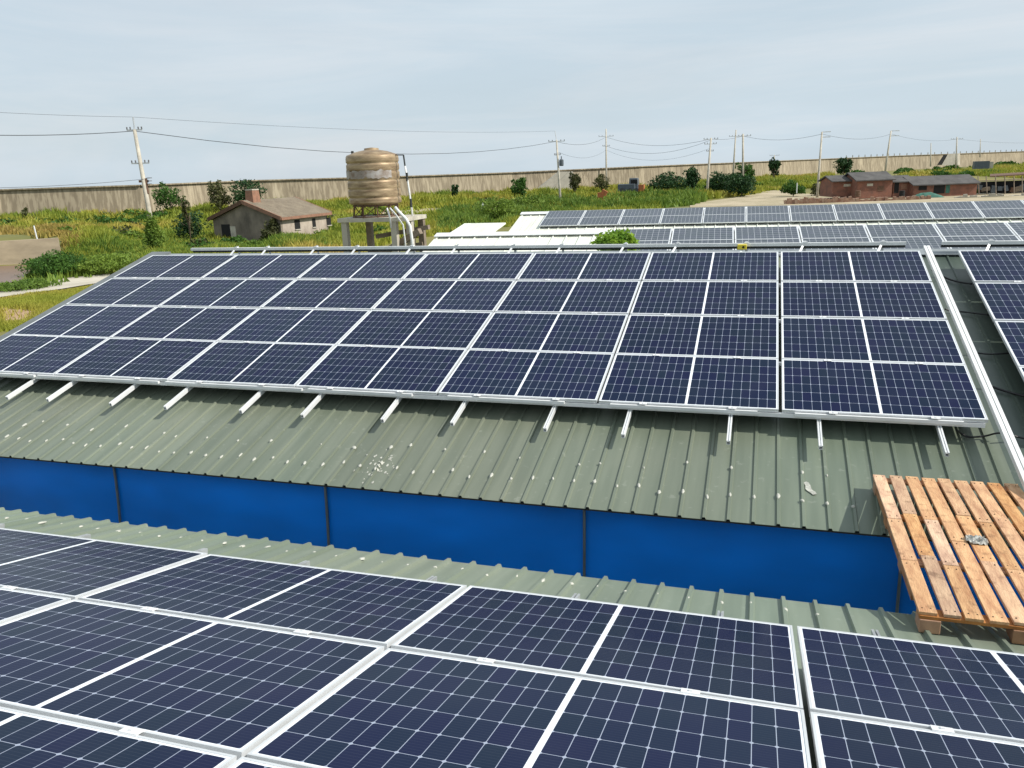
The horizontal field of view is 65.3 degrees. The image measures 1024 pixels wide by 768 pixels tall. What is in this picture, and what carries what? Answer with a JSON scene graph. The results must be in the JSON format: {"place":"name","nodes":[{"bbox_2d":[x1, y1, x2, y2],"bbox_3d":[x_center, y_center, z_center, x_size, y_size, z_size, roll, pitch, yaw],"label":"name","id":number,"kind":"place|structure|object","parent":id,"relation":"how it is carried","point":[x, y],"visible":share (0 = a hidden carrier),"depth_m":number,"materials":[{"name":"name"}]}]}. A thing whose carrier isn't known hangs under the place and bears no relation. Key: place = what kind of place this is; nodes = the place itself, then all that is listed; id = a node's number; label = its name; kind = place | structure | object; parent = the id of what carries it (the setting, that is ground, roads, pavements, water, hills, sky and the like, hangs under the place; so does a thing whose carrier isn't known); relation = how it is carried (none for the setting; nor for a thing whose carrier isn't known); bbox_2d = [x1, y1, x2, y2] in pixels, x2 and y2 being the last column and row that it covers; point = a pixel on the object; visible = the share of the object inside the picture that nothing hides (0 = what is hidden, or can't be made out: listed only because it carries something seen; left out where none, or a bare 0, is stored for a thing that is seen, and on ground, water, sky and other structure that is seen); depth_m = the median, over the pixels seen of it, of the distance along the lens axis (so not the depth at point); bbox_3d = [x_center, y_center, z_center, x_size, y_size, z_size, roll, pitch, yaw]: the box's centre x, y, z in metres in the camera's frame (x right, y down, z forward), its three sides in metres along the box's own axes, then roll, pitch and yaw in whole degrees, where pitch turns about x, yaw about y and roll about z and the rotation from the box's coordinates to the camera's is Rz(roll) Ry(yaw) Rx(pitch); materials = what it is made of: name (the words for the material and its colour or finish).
{"place":"outdoors","nodes":[
{"label":"outdoors","id":0,"kind":"place"},
{"bbox_2d":[0,273,109,296],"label":"path","id":1,"kind":"structure","parent":0,"point":[81,280],"depth_m":51.23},
{"bbox_2d":[0,167,1023,335],"bbox_3d":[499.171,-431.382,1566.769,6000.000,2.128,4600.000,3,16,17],"label":"ground","id":2,"kind":"structure","parent":0,"point":[429,240],"depth_m":83.06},
{"bbox_2d":[0,238,60,264],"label":"pond wall","id":3,"kind":"structure","parent":2,"relation":"on","point":[13,252],"depth_m":67.12,"materials":[{"name":"concrete"}]},
{"bbox_2d":[0,278,65,291],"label":"bush","id":4,"kind":"object","parent":2,"relation":"on","point":[26,284],"visible":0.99,"depth_m":49.28,"materials":[{"name":"green plant"}]},
{"bbox_2d":[0,222,87,251],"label":"dry grass","id":5,"kind":"structure","parent":2,"relation":"on","point":[45,230],"depth_m":76.14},
{"bbox_2d":[0,284,92,331],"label":"lawn grass","id":6,"kind":"structure","parent":2,"relation":"on","point":[36,303],"depth_m":41.82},
{"bbox_2d":[15,249,86,278],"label":"bush","id":7,"kind":"object","parent":2,"relation":"on","point":[51,262],"visible":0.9,"depth_m":56.06,"materials":[{"name":"green plant"}]},
{"bbox_2d":[0,208,171,227],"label":"scrub","id":8,"kind":"object","parent":2,"relation":"on","point":[141,216],"visible":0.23,"depth_m":109.20,"materials":[{"name":"green plant"}]},
{"bbox_2d":[71,253,136,274],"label":"bush","id":9,"kind":"object","parent":2,"relation":"on","point":[104,263],"visible":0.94,"depth_m":57.14,"materials":[{"name":"green plant"}]},
{"bbox_2d":[126,117,157,246],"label":"power pole","id":10,"kind":"object","parent":2,"relation":"on","point":[144,181],"visible":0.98,"depth_m":67.14,"materials":[{"name":"concrete"}]},
{"bbox_2d":[140,210,166,249],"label":"bush","id":11,"kind":"object","parent":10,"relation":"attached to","point":[152,236],"visible":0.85,"depth_m":66.76,"materials":[{"name":"green plant"}]},
{"bbox_2d":[151,181,185,209],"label":"bush","id":12,"kind":"object","parent":2,"relation":"on","point":[173,199],"visible":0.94,"depth_m":118.17,"materials":[{"name":"green plant"}]},
{"bbox_2d":[14,232,333,282],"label":"green weeds","id":13,"kind":"object","parent":2,"relation":"on","point":[60,276],"visible":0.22,"depth_m":68.87,"materials":[{"name":"green plant"}]},
{"bbox_2d":[169,210,212,238],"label":"shrub","id":14,"kind":"object","parent":2,"relation":"on","point":[182,226],"visible":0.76,"depth_m":84.25,"materials":[{"name":"green plant"}]},
{"bbox_2d":[207,179,231,210],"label":"tree","id":15,"kind":"object","parent":2,"relation":"on","point":[220,200],"visible":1,"depth_m":117.44,"materials":[{"name":"green plant"}]},
{"bbox_2d":[207,189,331,239],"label":"old house","id":16,"kind":"structure","parent":2,"relation":"on","point":[249,215],"depth_m":80.89,"materials":[{"name":"paint"}]},
{"bbox_2d":[0,182,663,273],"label":"meadow grass","id":17,"kind":"structure","parent":2,"relation":"on","point":[339,206],"depth_m":103.81,"materials":[{"name":"plant"}]},
{"bbox_2d":[337,214,429,252],"bbox_3d":[-4.453,-3.897,29.654,3.163,4.567,1.700,3,16,17],"label":"tank stand","id":18,"kind":"object","parent":2,"relation":"on","point":[419,231],"visible":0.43,"depth_m":28.82,"materials":[{"name":"metal"}]},
{"bbox_2d":[345,147,401,217],"bbox_3d":[-4.993,-7.288,28.874,1.884,2.428,1.896,3,16,17],"label":"water tank","id":19,"kind":"object","parent":18,"relation":"on","point":[373,175],"visible":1,"depth_m":28.14,"materials":[{"name":"metal"}]},
{"bbox_2d":[473,196,519,218],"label":"shrub","id":20,"kind":"object","parent":2,"relation":"on","point":[494,209],"visible":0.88,"depth_m":96.75,"materials":[{"name":"green plant"}]},
{"bbox_2d":[0,248,1023,617],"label":"metal shed","id":21,"kind":"structure","parent":2,"relation":"on","point":[676,498],"depth_m":7.89,"materials":[{"name":"green"}]},
{"bbox_2d":[163,387,193,409],"bbox_3d":[-3.353,-0.937,11.345,0.088,1.305,4.764,3,16,17],"label":"support rail","id":22,"kind":"object","parent":21,"relation":"on","point":[175,399],"visible":0.15,"depth_m":9.50,"materials":[{"name":"metal"}]},
{"bbox_3d":[-1.370,-0.404,9.854,12.380,0.038,0.044,3,16,17],"label":"cross rail","id":23,"kind":"object","parent":22,"relation":"on","visible":0},
{"bbox_2d":[13,305,156,337],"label":"solar panel","id":24,"kind":"object","parent":23,"relation":"on","point":[85,321],"visible":1,"depth_m":11.81,"materials":[{"name":"glass"}]},
{"bbox_2d":[110,306,258,340],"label":"solar panel","id":25,"kind":"object","parent":23,"relation":"on","point":[193,323],"visible":1,"depth_m":11.28,"materials":[{"name":"glass"}]},
{"bbox_2d":[218,308,369,345],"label":"solar panel","id":26,"kind":"object","parent":23,"relation":"on","point":[303,326],"visible":1,"depth_m":10.76,"materials":[{"name":"glass"}]},
{"bbox_2d":[337,310,492,350],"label":"solar panel","id":27,"kind":"object","parent":23,"relation":"on","point":[435,329],"visible":1,"depth_m":10.24,"materials":[{"name":"glass"}]},
{"bbox_2d":[469,312,627,354],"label":"solar panel","id":28,"kind":"object","parent":23,"relation":"on","point":[566,332],"visible":1,"depth_m":9.72,"materials":[{"name":"glass"}]},
{"bbox_2d":[616,315,778,358],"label":"solar panel","id":29,"kind":"object","parent":23,"relation":"on","point":[724,336],"visible":1,"depth_m":9.20,"materials":[{"name":"glass"}]},
{"bbox_2d":[781,317,964,363],"bbox_3d":[3.862,-0.475,8.703,1.755,0.046,1.073,3,30,17],"label":"solar panel","id":30,"kind":"object","parent":23,"relation":"on","point":[918,341],"visible":1,"depth_m":8.68,"materials":[{"name":"glass"}]},
{"bbox_2d":[0,376,985,427],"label":"cross rail","id":31,"kind":"object","parent":21,"relation":"attached to","point":[764,414],"visible":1,"depth_m":8.27,"materials":[{"name":"metal"}]},
{"bbox_2d":[0,334,108,375],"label":"solar panel","id":32,"kind":"object","parent":31,"relation":"on","point":[36,355],"visible":1,"depth_m":10.95,"materials":[{"name":"glass"}]},
{"bbox_2d":[54,338,216,381],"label":"solar panel","id":33,"kind":"object","parent":31,"relation":"on","point":[163,360],"visible":1,"depth_m":10.40,"materials":[{"name":"glass"}]},
{"bbox_2d":[165,381,302,390],"bbox_3d":[-3.325,0.024,9.480,1.900,0.030,0.034,3,16,17],"label":"edge rail","id":34,"kind":"object","parent":31,"relation":"attached to","point":[235,386],"visible":1,"depth_m":9.45,"materials":[{"name":"metal"}]},
{"bbox_2d":[169,341,334,387],"bbox_3d":[-3.220,-0.257,9.922,1.755,0.046,1.073,2,31,17],"label":"solar panel","id":35,"kind":"object","parent":31,"relation":"on","point":[265,364],"visible":1,"depth_m":9.88,"materials":[{"name":"glass"}]},
{"bbox_2d":[296,345,466,394],"bbox_3d":[-1.524,-0.182,9.402,1.755,0.046,1.073,3,31,17],"label":"solar panel","id":36,"kind":"object","parent":31,"relation":"on","point":[421,371],"visible":1,"depth_m":9.36,"materials":[{"name":"glass"}]},
{"bbox_2d":[447,395,564,404],"bbox_3d":[-0.077,0.168,8.485,1.300,0.030,0.034,3,16,17],"label":"edge rail","id":37,"kind":"object","parent":31,"relation":"attached to","point":[506,399],"visible":1,"depth_m":8.47,"materials":[{"name":"metal"}]},
{"bbox_2d":[438,349,613,402],"bbox_3d":[0.172,-0.107,8.883,1.755,0.046,1.073,3,30,17],"label":"solar panel","id":38,"kind":"object","parent":31,"relation":"on","point":[562,376],"visible":1,"depth_m":8.84,"materials":[{"name":"glass"}]},
{"bbox_2d":[610,403,757,413],"bbox_3d":[1.690,0.246,7.943,1.440,0.030,0.034,3,16,17],"label":"edge rail","id":39,"kind":"object","parent":31,"relation":"attached to","point":[685,408],"visible":1,"depth_m":7.92,"materials":[{"name":"metal"}]},
{"bbox_2d":[599,354,778,411],"bbox_3d":[1.867,-0.032,8.363,1.755,0.047,1.073,3,31,17],"label":"solar panel","id":40,"kind":"object","parent":31,"relation":"on","point":[742,383],"visible":1,"depth_m":8.32,"materials":[{"name":"glass"}]},
{"bbox_2d":[795,412,963,424],"bbox_3d":[3.390,0.321,7.422,1.440,0.030,0.034,3,16,17],"label":"edge rail","id":41,"kind":"object","parent":31,"relation":"attached to","point":[896,419],"visible":1,"depth_m":7.40,"materials":[{"name":"metal"}]},
{"bbox_2d":[782,359,987,422],"bbox_3d":[3.574,0.044,7.840,1.755,0.047,1.073,3,31,17],"label":"solar panel","id":42,"kind":"object","parent":31,"relation":"on","point":[912,390],"visible":1,"depth_m":7.79,"materials":[{"name":"glass"}]},
{"bbox_2d":[190,240,905,254],"bbox_3d":[-0.199,-2.109,12.796,11.850,0.259,0.276,3,16,17],"label":"ridge rail","id":43,"kind":"object","parent":21,"relation":"on","point":[804,245],"visible":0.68,"depth_m":12.50,"materials":[{"name":"metal"}]},
{"bbox_2d":[873,474,1023,644],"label":"wooden pallet","id":44,"kind":"object","parent":21,"relation":"on","point":[987,569],"visible":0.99,"depth_m":5.51,"materials":[{"name":"brown wood"}]},
{"bbox_2d":[923,245,1023,488],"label":"cable tray","id":45,"kind":"object","parent":21,"relation":"attached to","point":[1010,442],"visible":1,"depth_m":7.83,"materials":[{"name":"white paint"}]},
{"bbox_2d":[941,239,1023,249],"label":"ridge rail","id":46,"kind":"object","parent":21,"relation":"on","point":[990,243],"visible":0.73,"depth_m":10.81,"materials":[{"name":"metal"}]},
{"bbox_2d":[958,250,1023,283],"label":"solar panel","id":47,"kind":"object","parent":21,"relation":"on","point":[994,266],"visible":1,"depth_m":9.99,"materials":[{"name":"glass"}]},
{"bbox_2d":[974,283,1023,321],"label":"solar panel","id":48,"kind":"object","parent":21,"relation":"on","point":[1003,301],"visible":1,"depth_m":9.16,"materials":[{"name":"glass"}]},
{"bbox_2d":[994,321,1023,368],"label":"solar panel","id":49,"kind":"object","parent":21,"relation":"on","point":[1011,333],"visible":1,"depth_m":8.39,"materials":[{"name":"glass"}]},
{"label":"cross rail","id":50,"kind":"object","parent":21,"relation":"on","visible":0},
{"bbox_2d":[66,278,198,306],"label":"solar panel","id":51,"kind":"object","parent":50,"relation":"on","point":[130,292],"visible":1,"depth_m":12.68,"materials":[{"name":"glass"}]},
{"bbox_2d":[159,279,295,307],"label":"solar panel","id":52,"kind":"object","parent":50,"relation":"on","point":[237,293],"visible":1,"depth_m":12.16,"materials":[{"name":"glass"}]},
{"bbox_2d":[261,279,400,310],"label":"solar panel","id":53,"kind":"object","parent":50,"relation":"on","point":[370,295],"visible":1,"depth_m":11.63,"materials":[{"name":"glass"}]},
{"bbox_2d":[372,280,514,312],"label":"solar panel","id":54,"kind":"object","parent":50,"relation":"on","point":[453,295],"visible":1,"depth_m":11.12,"materials":[{"name":"glass"}]},
{"bbox_2d":[495,281,639,315],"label":"solar panel","id":55,"kind":"object","parent":50,"relation":"on","point":[597,297],"visible":1,"depth_m":10.59,"materials":[{"name":"glass"}]},
{"bbox_2d":[630,281,777,316],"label":"solar panel","id":56,"kind":"object","parent":50,"relation":"on","point":[728,298],"visible":1,"depth_m":10.08,"materials":[{"name":"glass"}]},
{"bbox_2d":[781,282,946,319],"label":"solar panel","id":57,"kind":"object","parent":50,"relation":"on","point":[895,300],"visible":1,"depth_m":9.55,"materials":[{"name":"glass"}]},
{"bbox_2d":[0,507,1023,767],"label":"shed","id":58,"kind":"structure","parent":2,"relation":"on","point":[778,611],"depth_m":5.54,"materials":[{"name":"metal"}]},
{"bbox_2d":[871,629,880,635],"bbox_3d":[1.448,1.434,2.523,0.068,1.024,3.971,3,16,17],"label":"support rail","id":59,"kind":"object","parent":58,"relation":"on","point":[875,632],"visible":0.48,"depth_m":4.43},
{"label":"cross rail","id":60,"kind":"object","parent":59,"relation":"attached to","visible":0},
{"bbox_2d":[797,626,1023,743],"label":"solar panel","id":61,"kind":"object","parent":60,"relation":"on","point":[954,689],"visible":0.92,"depth_m":3.39,"materials":[{"name":"glass"}]},
{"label":"cross rail","id":62,"kind":"object","parent":58,"relation":"attached to","visible":0},
{"bbox_2d":[0,528,206,599],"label":"solar panel","id":63,"kind":"object","parent":62,"relation":"on","point":[71,567],"visible":0.81,"depth_m":4.83,"materials":[{"name":"glass"}]},
{"bbox_2d":[78,554,466,650],"bbox_3d":[-1.257,1.146,4.354,1.755,0.046,1.073,2,2,17],"label":"solar panel","id":64,"kind":"object","parent":62,"relation":"on","point":[386,611],"visible":0.85,"depth_m":4.26,"materials":[{"name":"glass"}]},
{"bbox_2d":[391,585,802,708],"bbox_3d":[0.439,1.221,3.834,1.755,0.046,1.073,3,2,17],"label":"solar panel","id":65,"kind":"object","parent":62,"relation":"on","point":[725,657],"visible":0.88,"depth_m":3.74,"materials":[{"name":"glass"}]},
{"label":"cross rail","id":66,"kind":"object","parent":58,"relation":"attached to","visible":0},
{"bbox_2d":[0,588,70,623],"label":"solar panel","id":67,"kind":"object","parent":66,"relation":"on","point":[14,604],"visible":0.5,"depth_m":4.03,"materials":[{"name":"glass"}]},
{"bbox_2d":[0,599,383,759],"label":"solar panel","id":68,"kind":"object","parent":66,"relation":"on","point":[239,690],"visible":0.86,"depth_m":3.23,"materials":[{"name":"glass"}]},
{"bbox_2d":[247,648,811,767],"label":"solar panel","id":69,"kind":"object","parent":66,"relation":"on","point":[391,708],"visible":0.88,"depth_m":2.87,"materials":[{"name":"glass"}]},
{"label":"cross rail","id":70,"kind":"object","parent":58,"relation":"attached to","visible":0},
{"bbox_2d":[0,706,236,767],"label":"solar panel","id":71,"kind":"object","parent":70,"relation":"on","point":[29,740],"visible":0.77,"depth_m":2.59,"materials":[{"name":"glass"}]},
{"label":"cross rail","id":72,"kind":"object","parent":58,"relation":"attached to","visible":0},
{"bbox_2d":[810,711,1023,767],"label":"solar panel","id":73,"kind":"object","parent":72,"relation":"on","point":[842,742],"visible":1,"depth_m":2.80,"materials":[{"name":"glass"}]},
{"bbox_2d":[0,149,1023,214],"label":"sea wall","id":74,"kind":"structure","parent":2,"relation":"on","point":[113,198],"depth_m":159.52,"materials":[{"name":"concrete"}]},
{"bbox_2d":[430,187,709,232],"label":"green weeds","id":75,"kind":"object","parent":2,"relation":"on","point":[668,199],"visible":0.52,"depth_m":116.56,"materials":[{"name":"green plant"}]},
{"bbox_2d":[590,228,639,250],"bbox_3d":[2.515,-1.408,19.222,1.160,4.637,1.088,3,16,17],"label":"bush","id":76,"kind":"object","parent":2,"relation":"on","point":[622,236],"visible":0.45,"depth_m":18.48,"materials":[{"name":"green plant"}]},
{"bbox_2d":[647,171,690,189],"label":"bush","id":77,"kind":"object","parent":2,"relation":"on","point":[671,182],"visible":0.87,"depth_m":156.81,"materials":[{"name":"green plant"}]},
{"bbox_2d":[423,224,933,251],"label":"white roofed shed","id":78,"kind":"structure","parent":2,"relation":"on","point":[569,237],"depth_m":23.50,"materials":[{"name":"paint"}]},
{"bbox_2d":[614,228,671,240],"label":"solar panel","id":79,"kind":"object","parent":78,"relation":"on","point":[660,234],"visible":0.74,"depth_m":22.36,"materials":[{"name":"glass"}]},
{"bbox_2d":[671,227,733,239],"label":"solar panel","id":80,"kind":"object","parent":78,"relation":"on","point":[721,233],"visible":1,"depth_m":21.98,"materials":[{"name":"glass"}]},
{"bbox_2d":[735,226,799,238],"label":"solar panel","id":81,"kind":"object","parent":78,"relation":"on","point":[784,232],"visible":1,"depth_m":21.57,"materials":[{"name":"glass"}]},
{"bbox_2d":[798,225,868,238],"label":"solar panel","id":82,"kind":"object","parent":78,"relation":"on","point":[846,231],"visible":1,"depth_m":21.16,"materials":[{"name":"glass"}]},
{"bbox_2d":[865,224,940,237],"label":"solar panel","id":83,"kind":"object","parent":78,"relation":"on","point":[907,230],"visible":1,"depth_m":20.74,"materials":[{"name":"glass"}]},
{"bbox_2d":[870,236,948,248],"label":"solar panel","id":84,"kind":"object","parent":78,"relation":"on","point":[920,242],"visible":0.44,"depth_m":19.99,"materials":[{"name":"glass"}]},
{"bbox_2d":[934,222,1014,236],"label":"solar panel","id":85,"kind":"object","parent":78,"relation":"on","point":[977,229],"visible":1,"depth_m":20.33,"materials":[{"name":"glass"}]},
{"bbox_2d":[942,235,1023,248],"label":"solar panel","id":86,"kind":"object","parent":78,"relation":"on","point":[983,238],"visible":0.5,"depth_m":19.72,"materials":[{"name":"glass"}]},
{"bbox_2d":[638,170,834,199],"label":"meadow grass","id":87,"kind":"structure","parent":2,"relation":"on","point":[770,182],"depth_m":174.80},
{"bbox_2d":[725,172,755,196],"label":"tree","id":88,"kind":"object","parent":2,"relation":"on","point":[740,181],"visible":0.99,"depth_m":141.56,"materials":[{"name":"green plant"}]},
{"bbox_2d":[508,200,1023,231],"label":"white roofed shed","id":89,"kind":"structure","parent":2,"relation":"on","point":[528,221],"depth_m":31.84,"materials":[{"name":"paint"}]},
{"bbox_2d":[835,211,884,220],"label":"solar panel","id":90,"kind":"object","parent":89,"relation":"on","point":[860,216],"visible":1,"depth_m":30.72,"materials":[{"name":"glass"}]},
{"bbox_2d":[882,210,933,219],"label":"solar panel","id":91,"kind":"object","parent":89,"relation":"on","point":[909,215],"visible":1,"depth_m":30.28,"materials":[{"name":"glass"}]},
{"bbox_2d":[929,209,983,218],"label":"solar panel","id":92,"kind":"object","parent":89,"relation":"on","point":[959,214],"visible":1,"depth_m":29.83,"materials":[{"name":"glass"}]},
{"bbox_2d":[818,175,851,196],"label":"brick house","id":93,"kind":"structure","parent":2,"relation":"on","point":[835,186],"depth_m":121.02,"materials":[{"name":"brick"}]},
{"bbox_2d":[851,160,1022,175],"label":"scrub","id":94,"kind":"object","parent":2,"relation":"on","point":[907,170],"visible":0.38,"depth_m":247.44,"materials":[{"name":"green plant"}]},
{"bbox_2d":[903,174,980,195],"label":"brick house","id":95,"kind":"structure","parent":2,"relation":"on","point":[952,185],"depth_m":117.83,"materials":[{"name":"brick"}]},
{"bbox_2d":[894,162,1023,177],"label":"meadow grass","id":96,"kind":"structure","parent":2,"relation":"on","point":[1009,168],"depth_m":213.00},
{"bbox_2d":[977,172,1023,193],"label":"open shed","id":97,"kind":"structure","parent":2,"relation":"on","point":[995,186],"depth_m":118.63,"materials":[{"name":"black"}]},
{"bbox_2d":[0,0,1023,188],"label":"sky","id":98,"kind":"structure","parent":0,"point":[474,76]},
{"bbox_2d":[690,190,1023,206],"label":"dirt road","id":99,"kind":"structure","parent":0,"point":[771,198],"depth_m":116.70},
{"bbox_2d":[841,171,895,198],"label":"brick house","id":100,"kind":"structure","parent":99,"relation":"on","point":[873,184],"depth_m":118.83,"materials":[{"name":"brick"}]},
{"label":"cross rail","id":101,"kind":"object","parent":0,"visible":0},
{"bbox_2d":[113,255,235,278],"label":"solar panel","id":102,"kind":"object","parent":101,"relation":"on","point":[176,267],"visible":1,"depth_m":13.56,"materials":[{"name":"glass"}]},
{"bbox_2d":[202,254,327,279],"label":"solar panel","id":103,"kind":"object","parent":101,"relation":"on","point":[280,266],"visible":1,"depth_m":13.05,"materials":[{"name":"glass"}]},
{"bbox_2d":[298,254,426,279],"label":"solar panel","id":104,"kind":"object","parent":101,"relation":"on","point":[364,266],"visible":1,"depth_m":12.52,"materials":[{"name":"glass"}]},
{"bbox_2d":[403,253,533,280],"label":"solar panel","id":105,"kind":"object","parent":101,"relation":"on","point":[475,266],"visible":1,"depth_m":12.01,"materials":[{"name":"glass"}]},
{"bbox_2d":[517,252,650,281],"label":"solar panel","id":106,"kind":"object","parent":101,"relation":"on","point":[612,266],"visible":1,"depth_m":11.48,"materials":[{"name":"glass"}]},
{"bbox_2d":[642,251,777,280],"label":"solar panel","id":107,"kind":"object","parent":101,"relation":"on","point":[712,266],"visible":1,"depth_m":10.96,"materials":[{"name":"glass"}]},
{"bbox_2d":[781,251,931,281],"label":"solar panel","id":108,"kind":"object","parent":101,"relation":"on","point":[853,266],"visible":1,"depth_m":10.44,"materials":[{"name":"glass"}]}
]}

